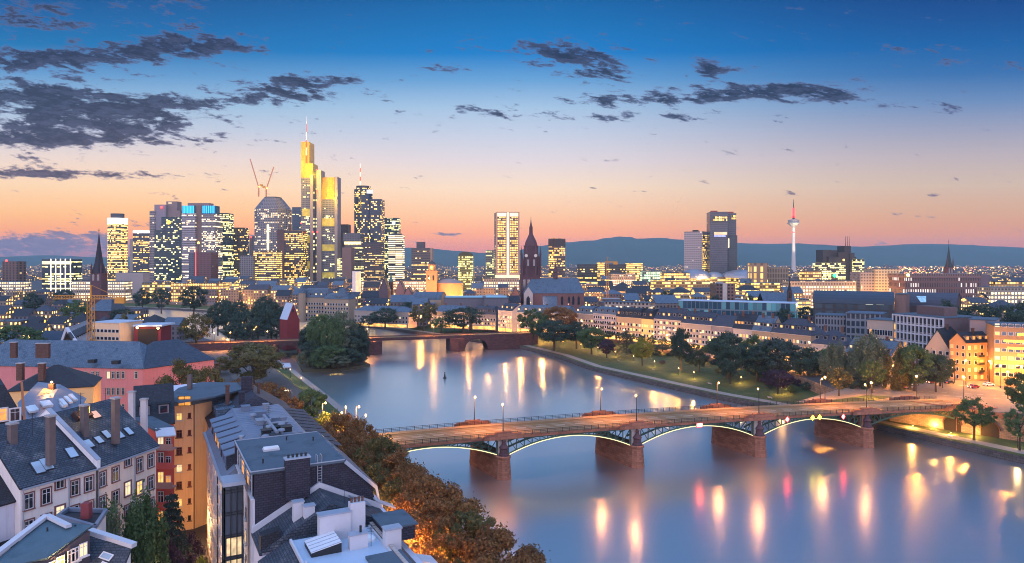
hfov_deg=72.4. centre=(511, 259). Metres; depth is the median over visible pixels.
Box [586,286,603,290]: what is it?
town block
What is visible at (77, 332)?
ribbed hall
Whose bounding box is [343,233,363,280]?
banded tower
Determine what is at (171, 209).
stepped tower
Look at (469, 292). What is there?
town block
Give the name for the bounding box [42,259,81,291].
neon block
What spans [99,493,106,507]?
window
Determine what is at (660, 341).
tree
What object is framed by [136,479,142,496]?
window
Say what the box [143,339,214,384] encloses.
school wing
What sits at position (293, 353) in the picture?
island ground
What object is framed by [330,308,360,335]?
tree
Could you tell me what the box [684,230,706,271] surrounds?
white perforated block
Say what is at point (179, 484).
window
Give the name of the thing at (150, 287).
lit pavilion
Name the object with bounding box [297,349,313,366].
tree
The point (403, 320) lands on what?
terrace house
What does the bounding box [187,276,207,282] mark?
town block
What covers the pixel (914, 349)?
tree
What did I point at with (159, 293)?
tree
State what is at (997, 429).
ramp wall
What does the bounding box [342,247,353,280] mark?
brown slab
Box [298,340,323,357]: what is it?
tree
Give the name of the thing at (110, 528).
tree
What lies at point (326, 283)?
town block
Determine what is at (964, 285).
red office block
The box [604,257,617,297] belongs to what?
tower crane
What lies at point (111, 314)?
tree
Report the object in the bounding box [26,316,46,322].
town block
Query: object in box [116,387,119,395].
window
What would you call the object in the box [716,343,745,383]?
tree
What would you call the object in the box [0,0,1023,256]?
sky
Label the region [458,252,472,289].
gabled block
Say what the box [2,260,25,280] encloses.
office block
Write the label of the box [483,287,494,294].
town block
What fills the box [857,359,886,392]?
tree
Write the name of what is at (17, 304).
town block
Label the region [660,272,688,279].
amber block
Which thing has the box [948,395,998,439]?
tree
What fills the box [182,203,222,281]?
blue crowned tower
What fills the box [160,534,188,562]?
shrub
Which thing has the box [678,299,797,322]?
glass hall
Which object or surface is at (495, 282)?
cream block
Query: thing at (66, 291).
tree
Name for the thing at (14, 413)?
window
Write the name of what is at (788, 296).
spired church
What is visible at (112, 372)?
window
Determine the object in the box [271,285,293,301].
town block
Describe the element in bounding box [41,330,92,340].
long dark roof
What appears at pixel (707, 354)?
embankment road
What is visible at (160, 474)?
window
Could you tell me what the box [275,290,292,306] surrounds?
town block
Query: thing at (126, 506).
window
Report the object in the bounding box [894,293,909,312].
brown tower house
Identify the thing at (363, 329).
tree
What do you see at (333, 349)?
tree
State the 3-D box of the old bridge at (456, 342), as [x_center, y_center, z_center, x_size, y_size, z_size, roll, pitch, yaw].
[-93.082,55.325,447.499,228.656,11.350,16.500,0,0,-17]
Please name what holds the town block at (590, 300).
on the ground at (36, 284)
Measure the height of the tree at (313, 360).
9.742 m
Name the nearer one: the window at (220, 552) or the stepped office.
the window at (220, 552)
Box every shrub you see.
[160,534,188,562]
[177,529,207,562]
[196,554,207,562]
[652,350,660,354]
[784,385,798,392]
[792,379,801,386]
[800,382,810,389]
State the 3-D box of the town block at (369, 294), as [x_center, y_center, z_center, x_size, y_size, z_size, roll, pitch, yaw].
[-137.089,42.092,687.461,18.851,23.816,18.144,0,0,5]
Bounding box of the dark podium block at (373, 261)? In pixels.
[364,243,383,280]
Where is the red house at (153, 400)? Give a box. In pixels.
[127,383,174,431]
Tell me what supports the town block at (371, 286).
on the ground at (36, 284)
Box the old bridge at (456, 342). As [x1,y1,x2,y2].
[185,331,537,354]
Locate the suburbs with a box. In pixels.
[0,263,1023,281]
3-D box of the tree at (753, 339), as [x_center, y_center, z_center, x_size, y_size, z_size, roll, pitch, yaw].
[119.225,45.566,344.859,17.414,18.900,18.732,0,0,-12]
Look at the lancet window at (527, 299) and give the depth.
642.29 m
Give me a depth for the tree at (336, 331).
388.78 m
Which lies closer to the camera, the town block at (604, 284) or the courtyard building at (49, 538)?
the courtyard building at (49, 538)
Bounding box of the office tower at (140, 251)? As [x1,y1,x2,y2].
[130,231,149,271]
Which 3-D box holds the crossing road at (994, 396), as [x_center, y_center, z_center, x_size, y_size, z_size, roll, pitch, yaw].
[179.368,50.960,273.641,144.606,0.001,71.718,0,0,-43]
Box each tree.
[0,320,44,343]
[21,292,44,308]
[35,335,48,339]
[52,289,75,300]
[58,299,90,317]
[102,479,170,562]
[106,497,132,558]
[107,308,134,319]
[117,310,136,319]
[131,288,150,307]
[149,288,172,313]
[154,356,204,384]
[176,284,209,313]
[177,312,212,342]
[193,365,224,381]
[204,301,228,335]
[206,312,216,332]
[214,360,229,373]
[216,341,287,383]
[218,299,232,331]
[218,302,241,338]
[223,322,243,339]
[229,300,249,321]
[229,308,257,339]
[229,378,264,387]
[239,318,265,339]
[245,303,271,339]
[253,294,273,317]
[255,297,283,338]
[260,381,291,401]
[265,319,279,338]
[270,310,281,330]
[280,396,304,408]
[293,388,327,416]
[297,323,311,349]
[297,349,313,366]
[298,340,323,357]
[305,311,334,345]
[307,352,332,368]
[310,314,346,360]
[310,344,346,367]
[313,410,343,430]
[321,408,359,446]
[324,356,352,368]
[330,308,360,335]
[330,331,357,354]
[333,346,361,366]
[334,416,382,453]
[338,442,360,458]
[346,330,371,362]
[346,428,388,458]
[349,319,368,341]
[350,353,367,365]
[351,448,381,471]
[352,432,410,470]
[358,341,369,357]
[360,315,377,327]
[364,461,399,496]
[369,307,399,328]
[371,446,427,500]
[373,476,406,509]
[381,461,437,509]
[385,490,430,545]
[398,469,462,536]
[399,302,411,308]
[403,506,465,561]
[407,477,486,559]
[409,300,438,330]
[418,527,473,562]
[431,316,449,332]
[433,505,513,562]
[442,305,484,332]
[456,549,498,562]
[462,520,550,562]
[508,550,545,562]
[515,308,549,344]
[537,318,571,350]
[541,305,578,334]
[561,320,593,348]
[576,326,606,353]
[596,339,615,357]
[605,331,613,339]
[615,332,623,341]
[628,337,655,365]
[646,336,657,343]
[654,344,672,351]
[657,338,667,346]
[659,290,673,294]
[669,327,694,370]
[688,349,710,371]
[691,342,699,350]
[701,344,725,354]
[707,330,748,378]
[709,294,720,299]
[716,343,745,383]
[736,344,775,381]
[738,334,767,371]
[745,294,757,300]
[751,337,807,373]
[761,368,796,393]
[774,307,794,321]
[787,345,823,375]
[798,305,812,318]
[808,349,838,373]
[817,339,855,383]
[826,367,854,395]
[842,373,873,389]
[847,328,892,385]
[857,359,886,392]
[881,342,912,390]
[892,342,937,390]
[916,352,952,391]
[928,354,956,385]
[940,299,962,314]
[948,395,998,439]
[961,302,1001,316]
[985,302,1023,321]
[1002,301,1023,321]
[1002,400,1023,450]
[1003,372,1023,415]
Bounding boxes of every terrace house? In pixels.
[354,303,416,328]
[431,303,471,328]
[472,305,498,329]
[498,301,521,331]
[517,304,575,333]
[575,305,597,335]
[593,305,620,339]
[616,306,646,341]
[641,307,658,341]
[653,305,688,346]
[681,308,719,349]
[711,312,737,338]
[732,311,758,348]
[752,312,781,353]
[770,314,825,360]
[810,325,851,352]
[845,334,903,376]
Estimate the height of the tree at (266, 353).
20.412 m
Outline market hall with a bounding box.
[415,292,445,306]
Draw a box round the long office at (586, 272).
[577,264,625,283]
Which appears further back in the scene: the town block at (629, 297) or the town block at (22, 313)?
the town block at (629, 297)
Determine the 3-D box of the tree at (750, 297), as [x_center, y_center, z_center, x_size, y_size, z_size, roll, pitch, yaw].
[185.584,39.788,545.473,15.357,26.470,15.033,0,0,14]
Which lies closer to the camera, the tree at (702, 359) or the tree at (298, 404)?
the tree at (298, 404)
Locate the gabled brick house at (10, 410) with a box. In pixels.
[0,379,25,423]
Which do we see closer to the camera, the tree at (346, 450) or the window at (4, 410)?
the window at (4, 410)
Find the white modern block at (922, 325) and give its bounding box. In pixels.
[892,305,981,364]
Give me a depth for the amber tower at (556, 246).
1157.25 m
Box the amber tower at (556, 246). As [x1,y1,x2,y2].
[548,238,565,276]
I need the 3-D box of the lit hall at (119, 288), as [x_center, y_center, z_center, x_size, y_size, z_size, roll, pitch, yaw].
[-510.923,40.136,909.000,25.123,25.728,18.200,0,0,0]
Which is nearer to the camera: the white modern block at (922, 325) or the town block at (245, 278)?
the white modern block at (922, 325)
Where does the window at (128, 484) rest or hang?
in the row house at (117, 439)
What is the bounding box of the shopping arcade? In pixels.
[684,269,746,288]
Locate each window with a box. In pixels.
[0,407,8,421]
[9,407,20,421]
[22,490,35,511]
[22,517,34,538]
[40,486,52,506]
[54,479,66,490]
[54,503,65,515]
[56,554,64,562]
[67,548,78,562]
[70,478,80,497]
[71,546,81,562]
[78,541,89,559]
[84,474,94,493]
[99,469,107,488]
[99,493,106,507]
[106,371,109,378]
[106,387,109,395]
[111,371,114,378]
[111,387,114,395]
[111,465,120,483]
[111,488,120,507]
[116,371,119,378]
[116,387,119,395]
[121,371,124,378]
[121,387,124,395]
[124,458,132,468]
[124,479,132,497]
[124,503,129,521]
[134,371,137,378]
[136,456,143,473]
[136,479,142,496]
[147,452,154,469]
[147,474,154,490]
[158,437,163,443]
[158,452,163,462]
[158,472,163,481]
[158,491,163,501]
[166,438,170,443]
[166,456,170,462]
[166,476,170,481]
[175,413,182,421]
[175,430,182,438]
[175,447,182,455]
[175,464,182,472]
[175,481,182,490]
[178,396,190,405]
[219,499,221,513]
[219,542,221,556]
[244,505,246,521]
[244,529,246,545]
[523,259,534,291]
[526,296,529,304]
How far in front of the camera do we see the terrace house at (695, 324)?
412.56 m
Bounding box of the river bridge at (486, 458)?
[335,395,997,480]
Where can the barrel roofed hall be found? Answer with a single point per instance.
(826, 301)
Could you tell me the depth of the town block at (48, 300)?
688.51 m
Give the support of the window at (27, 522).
in the row house at (47, 466)
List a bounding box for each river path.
[129,306,1023,453]
[205,338,506,560]
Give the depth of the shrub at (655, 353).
406.47 m
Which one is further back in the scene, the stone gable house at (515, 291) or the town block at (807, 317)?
the stone gable house at (515, 291)
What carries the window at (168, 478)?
in the loggia house at (161, 433)
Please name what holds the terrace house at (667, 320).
on the embankment road at (707, 354)
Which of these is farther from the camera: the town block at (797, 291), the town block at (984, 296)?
the town block at (797, 291)
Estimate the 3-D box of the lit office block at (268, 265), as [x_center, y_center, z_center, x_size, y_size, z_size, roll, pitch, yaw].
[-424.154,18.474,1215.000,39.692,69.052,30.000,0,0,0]
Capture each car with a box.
[943,380,954,383]
[967,384,979,387]
[982,382,994,385]
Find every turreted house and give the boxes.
[298,283,333,321]
[324,288,355,320]
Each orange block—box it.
[93,319,143,340]
[171,283,229,301]
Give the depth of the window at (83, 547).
77.81 m
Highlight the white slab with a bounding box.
[249,235,253,254]
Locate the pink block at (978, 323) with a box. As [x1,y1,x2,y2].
[969,317,999,333]
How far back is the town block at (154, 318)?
469.11 m
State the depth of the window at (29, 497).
89.03 m
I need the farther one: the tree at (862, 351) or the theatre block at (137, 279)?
the theatre block at (137, 279)
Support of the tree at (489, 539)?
on the ground at (275, 375)
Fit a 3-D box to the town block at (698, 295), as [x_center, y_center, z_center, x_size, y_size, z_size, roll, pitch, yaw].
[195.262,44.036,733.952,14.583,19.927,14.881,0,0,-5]
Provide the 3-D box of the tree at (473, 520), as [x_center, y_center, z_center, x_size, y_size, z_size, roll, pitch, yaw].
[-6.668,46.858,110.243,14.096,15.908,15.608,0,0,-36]
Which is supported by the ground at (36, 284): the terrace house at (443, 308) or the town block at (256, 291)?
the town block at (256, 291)
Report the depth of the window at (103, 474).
97.90 m
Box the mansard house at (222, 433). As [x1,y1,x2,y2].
[203,403,341,562]
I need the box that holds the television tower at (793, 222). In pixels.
[787,199,799,271]
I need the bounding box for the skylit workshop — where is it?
[17,382,86,418]
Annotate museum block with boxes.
[444,296,483,308]
[484,296,508,307]
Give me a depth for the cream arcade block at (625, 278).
1000.00 m
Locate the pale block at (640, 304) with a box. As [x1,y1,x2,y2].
[604,300,654,308]
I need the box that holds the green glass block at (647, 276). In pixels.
[640,271,661,282]
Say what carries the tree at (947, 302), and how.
on the ground at (36, 284)
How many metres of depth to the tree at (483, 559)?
97.31 m
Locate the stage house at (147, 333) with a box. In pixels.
[133,322,174,344]
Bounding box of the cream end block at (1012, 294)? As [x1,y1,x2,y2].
[977,286,1023,305]
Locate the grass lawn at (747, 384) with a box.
[53,301,1023,449]
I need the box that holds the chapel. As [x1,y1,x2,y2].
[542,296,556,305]
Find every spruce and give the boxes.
[157,493,194,562]
[612,330,637,359]
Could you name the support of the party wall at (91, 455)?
on the ground at (275, 375)
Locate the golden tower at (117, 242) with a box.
[107,213,127,280]
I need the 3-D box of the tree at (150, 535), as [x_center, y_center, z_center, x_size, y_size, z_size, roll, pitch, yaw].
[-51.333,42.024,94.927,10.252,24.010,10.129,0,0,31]
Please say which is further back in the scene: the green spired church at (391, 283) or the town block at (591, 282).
the town block at (591, 282)
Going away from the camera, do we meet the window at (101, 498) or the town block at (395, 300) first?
the window at (101, 498)
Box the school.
[0,339,146,411]
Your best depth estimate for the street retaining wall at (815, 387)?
307.24 m
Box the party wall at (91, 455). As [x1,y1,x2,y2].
[37,408,100,507]
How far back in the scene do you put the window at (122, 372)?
246.06 m
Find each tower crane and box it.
[53,285,125,340]
[250,159,262,196]
[262,167,273,196]
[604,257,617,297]
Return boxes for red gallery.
[280,302,299,349]
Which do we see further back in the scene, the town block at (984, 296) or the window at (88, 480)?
the town block at (984, 296)
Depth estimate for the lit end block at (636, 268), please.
1240.00 m
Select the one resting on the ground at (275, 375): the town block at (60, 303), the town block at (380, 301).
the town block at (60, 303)
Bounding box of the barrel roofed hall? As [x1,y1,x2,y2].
[813,290,893,323]
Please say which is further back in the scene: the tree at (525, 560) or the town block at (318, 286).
the town block at (318, 286)
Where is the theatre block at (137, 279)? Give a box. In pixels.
[116,272,149,294]
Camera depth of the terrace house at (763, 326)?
377.13 m
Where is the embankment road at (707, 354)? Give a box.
[131,300,792,369]
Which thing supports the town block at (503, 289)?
on the ground at (36, 284)
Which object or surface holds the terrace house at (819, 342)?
on the ground at (36, 284)
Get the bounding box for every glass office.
[815,313,845,334]
[845,311,886,339]
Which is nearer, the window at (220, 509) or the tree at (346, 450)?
the window at (220, 509)
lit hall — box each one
[72,280,89,300]
[107,281,131,300]
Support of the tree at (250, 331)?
on the island ground at (293, 353)
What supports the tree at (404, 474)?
on the ground at (275, 375)
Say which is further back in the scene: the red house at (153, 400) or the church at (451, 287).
the church at (451, 287)
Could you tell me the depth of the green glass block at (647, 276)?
1010.00 m
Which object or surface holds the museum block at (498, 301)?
on the ground at (36, 284)
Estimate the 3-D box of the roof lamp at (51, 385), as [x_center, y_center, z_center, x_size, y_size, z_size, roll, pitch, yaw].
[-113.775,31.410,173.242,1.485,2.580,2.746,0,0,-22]
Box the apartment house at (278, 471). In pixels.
[234,431,382,562]
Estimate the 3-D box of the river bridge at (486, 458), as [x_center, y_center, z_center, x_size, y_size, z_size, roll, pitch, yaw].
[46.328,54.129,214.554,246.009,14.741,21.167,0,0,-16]
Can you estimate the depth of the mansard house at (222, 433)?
120.33 m
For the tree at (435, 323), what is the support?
on the ground at (36, 284)
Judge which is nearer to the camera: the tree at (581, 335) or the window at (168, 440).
the window at (168, 440)
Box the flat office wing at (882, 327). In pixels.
[866,317,894,340]
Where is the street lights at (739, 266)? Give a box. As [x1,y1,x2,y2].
[26,265,1016,304]
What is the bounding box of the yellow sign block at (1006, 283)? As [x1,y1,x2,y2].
[990,281,1023,285]
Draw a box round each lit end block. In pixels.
[597,262,604,281]
[625,263,642,280]
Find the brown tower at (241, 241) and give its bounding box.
[234,228,248,276]
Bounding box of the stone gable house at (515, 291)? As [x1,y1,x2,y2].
[511,286,520,300]
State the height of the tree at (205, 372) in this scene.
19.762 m
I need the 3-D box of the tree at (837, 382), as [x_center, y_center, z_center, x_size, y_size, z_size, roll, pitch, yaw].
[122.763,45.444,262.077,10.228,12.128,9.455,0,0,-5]
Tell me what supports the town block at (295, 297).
on the ground at (36, 284)
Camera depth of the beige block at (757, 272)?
950.00 m
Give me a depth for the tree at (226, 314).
518.12 m
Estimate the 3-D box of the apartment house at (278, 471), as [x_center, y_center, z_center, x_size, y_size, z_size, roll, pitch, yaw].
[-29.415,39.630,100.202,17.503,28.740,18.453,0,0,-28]
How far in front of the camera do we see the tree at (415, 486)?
125.56 m
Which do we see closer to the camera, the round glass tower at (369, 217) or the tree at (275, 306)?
the tree at (275, 306)
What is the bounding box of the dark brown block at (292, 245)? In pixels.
[277,230,306,278]
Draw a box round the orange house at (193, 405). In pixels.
[174,374,253,529]
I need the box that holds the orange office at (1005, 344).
[985,321,1023,386]
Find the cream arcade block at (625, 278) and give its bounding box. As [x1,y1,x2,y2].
[609,273,635,287]
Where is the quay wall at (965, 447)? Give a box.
[127,307,1023,463]
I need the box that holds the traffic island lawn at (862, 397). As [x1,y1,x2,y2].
[836,395,890,401]
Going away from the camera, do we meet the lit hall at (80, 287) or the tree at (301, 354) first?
the tree at (301, 354)
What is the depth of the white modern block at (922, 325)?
329.29 m
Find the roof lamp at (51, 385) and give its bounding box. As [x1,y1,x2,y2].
[48,381,55,389]
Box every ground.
[31,267,1022,414]
[175,337,460,562]
[219,329,369,371]
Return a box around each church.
[88,230,126,320]
[388,275,393,294]
[425,260,462,295]
[757,272,795,301]
[944,245,953,272]
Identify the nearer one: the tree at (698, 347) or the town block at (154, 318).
the tree at (698, 347)
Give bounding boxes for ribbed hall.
[61,320,93,340]
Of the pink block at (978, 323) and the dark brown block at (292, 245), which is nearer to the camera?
the pink block at (978, 323)
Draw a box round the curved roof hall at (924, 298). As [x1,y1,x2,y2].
[907,292,960,312]
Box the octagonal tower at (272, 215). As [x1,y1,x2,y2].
[254,197,291,250]
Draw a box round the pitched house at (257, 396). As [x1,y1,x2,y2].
[205,380,289,429]
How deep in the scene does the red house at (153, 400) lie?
129.63 m
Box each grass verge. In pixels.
[125,306,1023,456]
[255,352,497,560]
[276,368,461,557]
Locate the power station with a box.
[813,236,863,279]
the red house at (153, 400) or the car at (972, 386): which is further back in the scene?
the car at (972, 386)
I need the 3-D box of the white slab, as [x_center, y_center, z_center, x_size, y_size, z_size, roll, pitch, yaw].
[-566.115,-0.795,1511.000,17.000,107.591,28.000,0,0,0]
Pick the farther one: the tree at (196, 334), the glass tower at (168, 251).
the glass tower at (168, 251)
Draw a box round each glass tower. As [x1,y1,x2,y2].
[154,217,181,281]
[220,213,233,278]
[292,207,300,229]
[354,164,384,277]
[385,218,400,279]
[707,211,736,273]
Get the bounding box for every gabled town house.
[379,278,390,298]
[395,280,405,294]
[404,286,412,294]
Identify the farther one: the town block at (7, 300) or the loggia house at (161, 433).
the town block at (7, 300)
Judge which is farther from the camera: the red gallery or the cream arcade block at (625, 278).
the cream arcade block at (625, 278)
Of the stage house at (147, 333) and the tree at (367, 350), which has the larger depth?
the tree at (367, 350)
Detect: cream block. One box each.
[0,281,30,290]
[484,278,518,294]
[783,280,855,307]
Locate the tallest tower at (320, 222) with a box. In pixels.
[300,117,340,281]
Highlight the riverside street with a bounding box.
[210,351,274,395]
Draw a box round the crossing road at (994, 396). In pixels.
[799,374,1022,412]
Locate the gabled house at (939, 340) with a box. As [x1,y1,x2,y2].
[924,324,956,365]
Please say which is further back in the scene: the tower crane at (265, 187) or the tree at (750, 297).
the tower crane at (265, 187)
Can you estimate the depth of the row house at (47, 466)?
92.09 m
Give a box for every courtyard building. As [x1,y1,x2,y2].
[0,513,91,562]
[56,502,107,540]
[89,528,136,562]
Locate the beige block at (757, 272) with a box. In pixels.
[747,263,767,281]
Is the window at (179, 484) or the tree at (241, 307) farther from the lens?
the tree at (241, 307)
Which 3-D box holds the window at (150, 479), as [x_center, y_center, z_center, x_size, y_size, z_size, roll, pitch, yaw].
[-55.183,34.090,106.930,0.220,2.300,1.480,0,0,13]
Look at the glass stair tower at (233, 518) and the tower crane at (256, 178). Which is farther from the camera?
the tower crane at (256, 178)
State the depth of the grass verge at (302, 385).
319.99 m
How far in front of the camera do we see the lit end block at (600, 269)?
1240.00 m
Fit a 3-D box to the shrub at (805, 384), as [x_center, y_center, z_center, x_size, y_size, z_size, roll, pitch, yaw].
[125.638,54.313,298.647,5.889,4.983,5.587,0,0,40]
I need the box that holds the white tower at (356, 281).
[352,271,360,291]
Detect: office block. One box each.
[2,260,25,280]
[240,255,254,279]
[253,251,281,280]
[850,269,899,291]
[887,273,989,298]
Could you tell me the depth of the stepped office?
1100.00 m
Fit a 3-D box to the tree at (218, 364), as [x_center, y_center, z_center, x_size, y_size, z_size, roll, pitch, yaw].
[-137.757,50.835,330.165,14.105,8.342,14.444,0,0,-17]
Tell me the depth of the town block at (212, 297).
871.42 m
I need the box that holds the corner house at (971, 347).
[949,328,987,380]
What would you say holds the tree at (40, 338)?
on the ground at (275, 375)
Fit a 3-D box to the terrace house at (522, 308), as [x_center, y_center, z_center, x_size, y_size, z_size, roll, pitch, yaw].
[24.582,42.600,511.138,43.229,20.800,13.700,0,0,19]
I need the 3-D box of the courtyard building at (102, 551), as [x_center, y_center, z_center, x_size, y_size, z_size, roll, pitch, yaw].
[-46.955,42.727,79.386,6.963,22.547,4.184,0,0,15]
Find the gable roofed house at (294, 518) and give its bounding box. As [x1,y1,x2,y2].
[251,482,395,562]
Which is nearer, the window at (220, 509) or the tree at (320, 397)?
the window at (220, 509)
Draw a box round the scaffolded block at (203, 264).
[189,242,217,280]
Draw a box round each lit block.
[337,258,341,276]
[486,250,493,277]
[799,271,821,279]
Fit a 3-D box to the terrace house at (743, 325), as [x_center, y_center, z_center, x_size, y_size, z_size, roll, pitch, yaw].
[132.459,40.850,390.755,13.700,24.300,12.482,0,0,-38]
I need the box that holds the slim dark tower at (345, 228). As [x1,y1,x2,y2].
[341,224,350,257]
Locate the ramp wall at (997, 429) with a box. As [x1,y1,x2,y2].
[890,398,1023,441]
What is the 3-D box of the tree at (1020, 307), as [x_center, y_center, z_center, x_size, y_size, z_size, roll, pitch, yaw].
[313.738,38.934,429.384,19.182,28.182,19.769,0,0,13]
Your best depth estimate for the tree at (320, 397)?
230.85 m
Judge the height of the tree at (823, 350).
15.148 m
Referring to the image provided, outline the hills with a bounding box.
[0,236,1023,266]
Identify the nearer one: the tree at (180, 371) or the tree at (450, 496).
the tree at (450, 496)
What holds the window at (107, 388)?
in the school
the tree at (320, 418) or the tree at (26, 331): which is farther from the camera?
the tree at (26, 331)
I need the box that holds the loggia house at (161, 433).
[135,416,176,530]
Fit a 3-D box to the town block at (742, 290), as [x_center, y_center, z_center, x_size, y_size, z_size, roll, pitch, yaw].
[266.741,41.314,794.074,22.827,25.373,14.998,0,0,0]
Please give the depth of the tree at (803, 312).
517.51 m
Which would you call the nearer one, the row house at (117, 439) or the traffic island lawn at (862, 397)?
the row house at (117, 439)
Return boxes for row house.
[0,412,98,540]
[0,475,18,555]
[46,388,159,545]
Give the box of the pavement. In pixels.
[140,301,749,364]
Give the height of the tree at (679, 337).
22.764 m
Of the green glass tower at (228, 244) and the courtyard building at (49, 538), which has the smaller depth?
the courtyard building at (49, 538)
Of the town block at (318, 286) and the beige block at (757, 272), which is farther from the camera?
the beige block at (757, 272)
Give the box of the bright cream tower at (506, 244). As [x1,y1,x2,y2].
[494,212,519,279]
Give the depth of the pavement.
438.21 m
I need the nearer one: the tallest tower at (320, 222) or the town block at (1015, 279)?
the town block at (1015, 279)
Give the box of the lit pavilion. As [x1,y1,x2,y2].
[142,282,175,298]
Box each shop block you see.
[651,280,709,289]
[737,282,779,291]
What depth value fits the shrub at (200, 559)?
98.04 m
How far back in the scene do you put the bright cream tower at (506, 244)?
1119.50 m
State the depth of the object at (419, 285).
900.00 m
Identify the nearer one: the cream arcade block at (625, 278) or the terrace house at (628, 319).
the terrace house at (628, 319)
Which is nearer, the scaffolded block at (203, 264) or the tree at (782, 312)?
the tree at (782, 312)
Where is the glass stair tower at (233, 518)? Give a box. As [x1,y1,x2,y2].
[220,473,245,562]
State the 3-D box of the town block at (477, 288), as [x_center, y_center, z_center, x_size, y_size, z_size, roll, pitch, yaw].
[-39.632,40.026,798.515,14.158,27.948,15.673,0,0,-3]
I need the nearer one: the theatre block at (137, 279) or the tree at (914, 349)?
the tree at (914, 349)
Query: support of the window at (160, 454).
in the loggia house at (161, 433)
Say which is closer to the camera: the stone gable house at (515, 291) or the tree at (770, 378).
the tree at (770, 378)
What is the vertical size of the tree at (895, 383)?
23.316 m
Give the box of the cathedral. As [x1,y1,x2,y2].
[520,221,584,309]
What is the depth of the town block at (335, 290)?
794.92 m
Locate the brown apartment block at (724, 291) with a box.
[710,282,734,299]
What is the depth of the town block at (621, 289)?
795.25 m
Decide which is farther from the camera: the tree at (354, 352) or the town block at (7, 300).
the town block at (7, 300)
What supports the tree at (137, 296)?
on the ground at (36, 284)
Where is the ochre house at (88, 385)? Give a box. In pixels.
[8,362,101,406]
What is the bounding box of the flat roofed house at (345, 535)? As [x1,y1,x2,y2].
[258,496,437,562]
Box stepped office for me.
[411,242,433,279]
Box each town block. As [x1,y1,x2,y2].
[0,296,16,305]
[0,305,15,319]
[0,319,27,332]
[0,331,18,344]
[1,291,19,299]
[11,308,37,318]
[13,300,28,308]
[15,323,54,339]
[20,290,35,299]
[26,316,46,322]
[31,295,51,306]
[35,305,58,319]
[36,288,52,303]
[45,316,72,330]
[51,299,70,312]
[56,312,82,316]
[67,298,83,311]
[67,312,97,326]
[113,314,143,319]
[127,308,148,318]
[142,314,164,322]
[152,280,172,281]
[164,287,170,298]
[165,317,188,339]
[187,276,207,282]
[195,279,207,282]
[196,290,217,302]
[220,288,242,301]
[221,279,240,287]
[239,276,252,280]
[239,280,256,288]
[243,286,248,302]
[248,284,270,306]
[257,281,277,288]
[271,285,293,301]
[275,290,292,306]
[292,289,305,311]
[295,277,308,287]
[309,285,328,287]
[317,282,331,288]
[329,279,344,283]
[332,281,346,288]
[333,287,351,292]
[347,279,351,286]
[347,292,361,308]
[360,291,378,306]
[362,298,389,306]
[363,282,380,290]
[390,295,414,307]
[412,298,429,325]
[463,289,476,295]
[471,283,483,295]
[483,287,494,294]
[498,284,508,294]
[503,295,520,303]
[581,284,595,290]
[584,288,604,300]
[584,296,597,305]
[586,281,596,285]
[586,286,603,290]
[597,281,612,288]
[598,301,604,306]
[600,276,608,280]
[600,298,620,300]
[601,290,621,297]
[608,286,626,292]
[616,282,629,287]
[620,293,639,300]
[625,288,646,298]
[631,281,647,285]
[631,286,650,294]
[640,295,650,301]
[648,295,678,308]
[651,288,665,294]
[669,287,689,298]
[689,287,709,299]
[690,293,706,299]
[735,285,758,294]
[738,278,750,281]
[744,291,762,300]
[779,286,803,297]
[795,298,809,314]
[801,315,812,322]
[961,297,989,315]
[974,293,989,301]
[982,300,1016,318]
[1004,277,1023,280]
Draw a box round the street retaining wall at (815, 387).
[53,299,889,419]
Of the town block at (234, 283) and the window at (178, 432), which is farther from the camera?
the town block at (234, 283)
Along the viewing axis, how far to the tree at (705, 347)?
370.79 m
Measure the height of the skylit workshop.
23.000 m
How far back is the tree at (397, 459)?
143.53 m
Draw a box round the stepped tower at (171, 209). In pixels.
[150,201,181,281]
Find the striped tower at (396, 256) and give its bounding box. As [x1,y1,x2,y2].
[388,233,403,280]
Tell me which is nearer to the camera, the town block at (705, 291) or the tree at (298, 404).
the tree at (298, 404)
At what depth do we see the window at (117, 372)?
246.30 m
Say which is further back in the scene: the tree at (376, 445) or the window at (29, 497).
the tree at (376, 445)
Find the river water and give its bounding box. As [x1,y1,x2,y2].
[149,309,1023,562]
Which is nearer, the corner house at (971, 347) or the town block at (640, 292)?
the corner house at (971, 347)
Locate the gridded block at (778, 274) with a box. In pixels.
[768,267,788,283]
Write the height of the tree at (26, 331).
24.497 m
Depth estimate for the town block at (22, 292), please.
833.78 m
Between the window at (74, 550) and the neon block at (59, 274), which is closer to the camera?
the window at (74, 550)
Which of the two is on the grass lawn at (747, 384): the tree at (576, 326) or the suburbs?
the tree at (576, 326)
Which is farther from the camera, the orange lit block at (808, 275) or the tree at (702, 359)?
the orange lit block at (808, 275)
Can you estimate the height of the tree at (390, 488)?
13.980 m

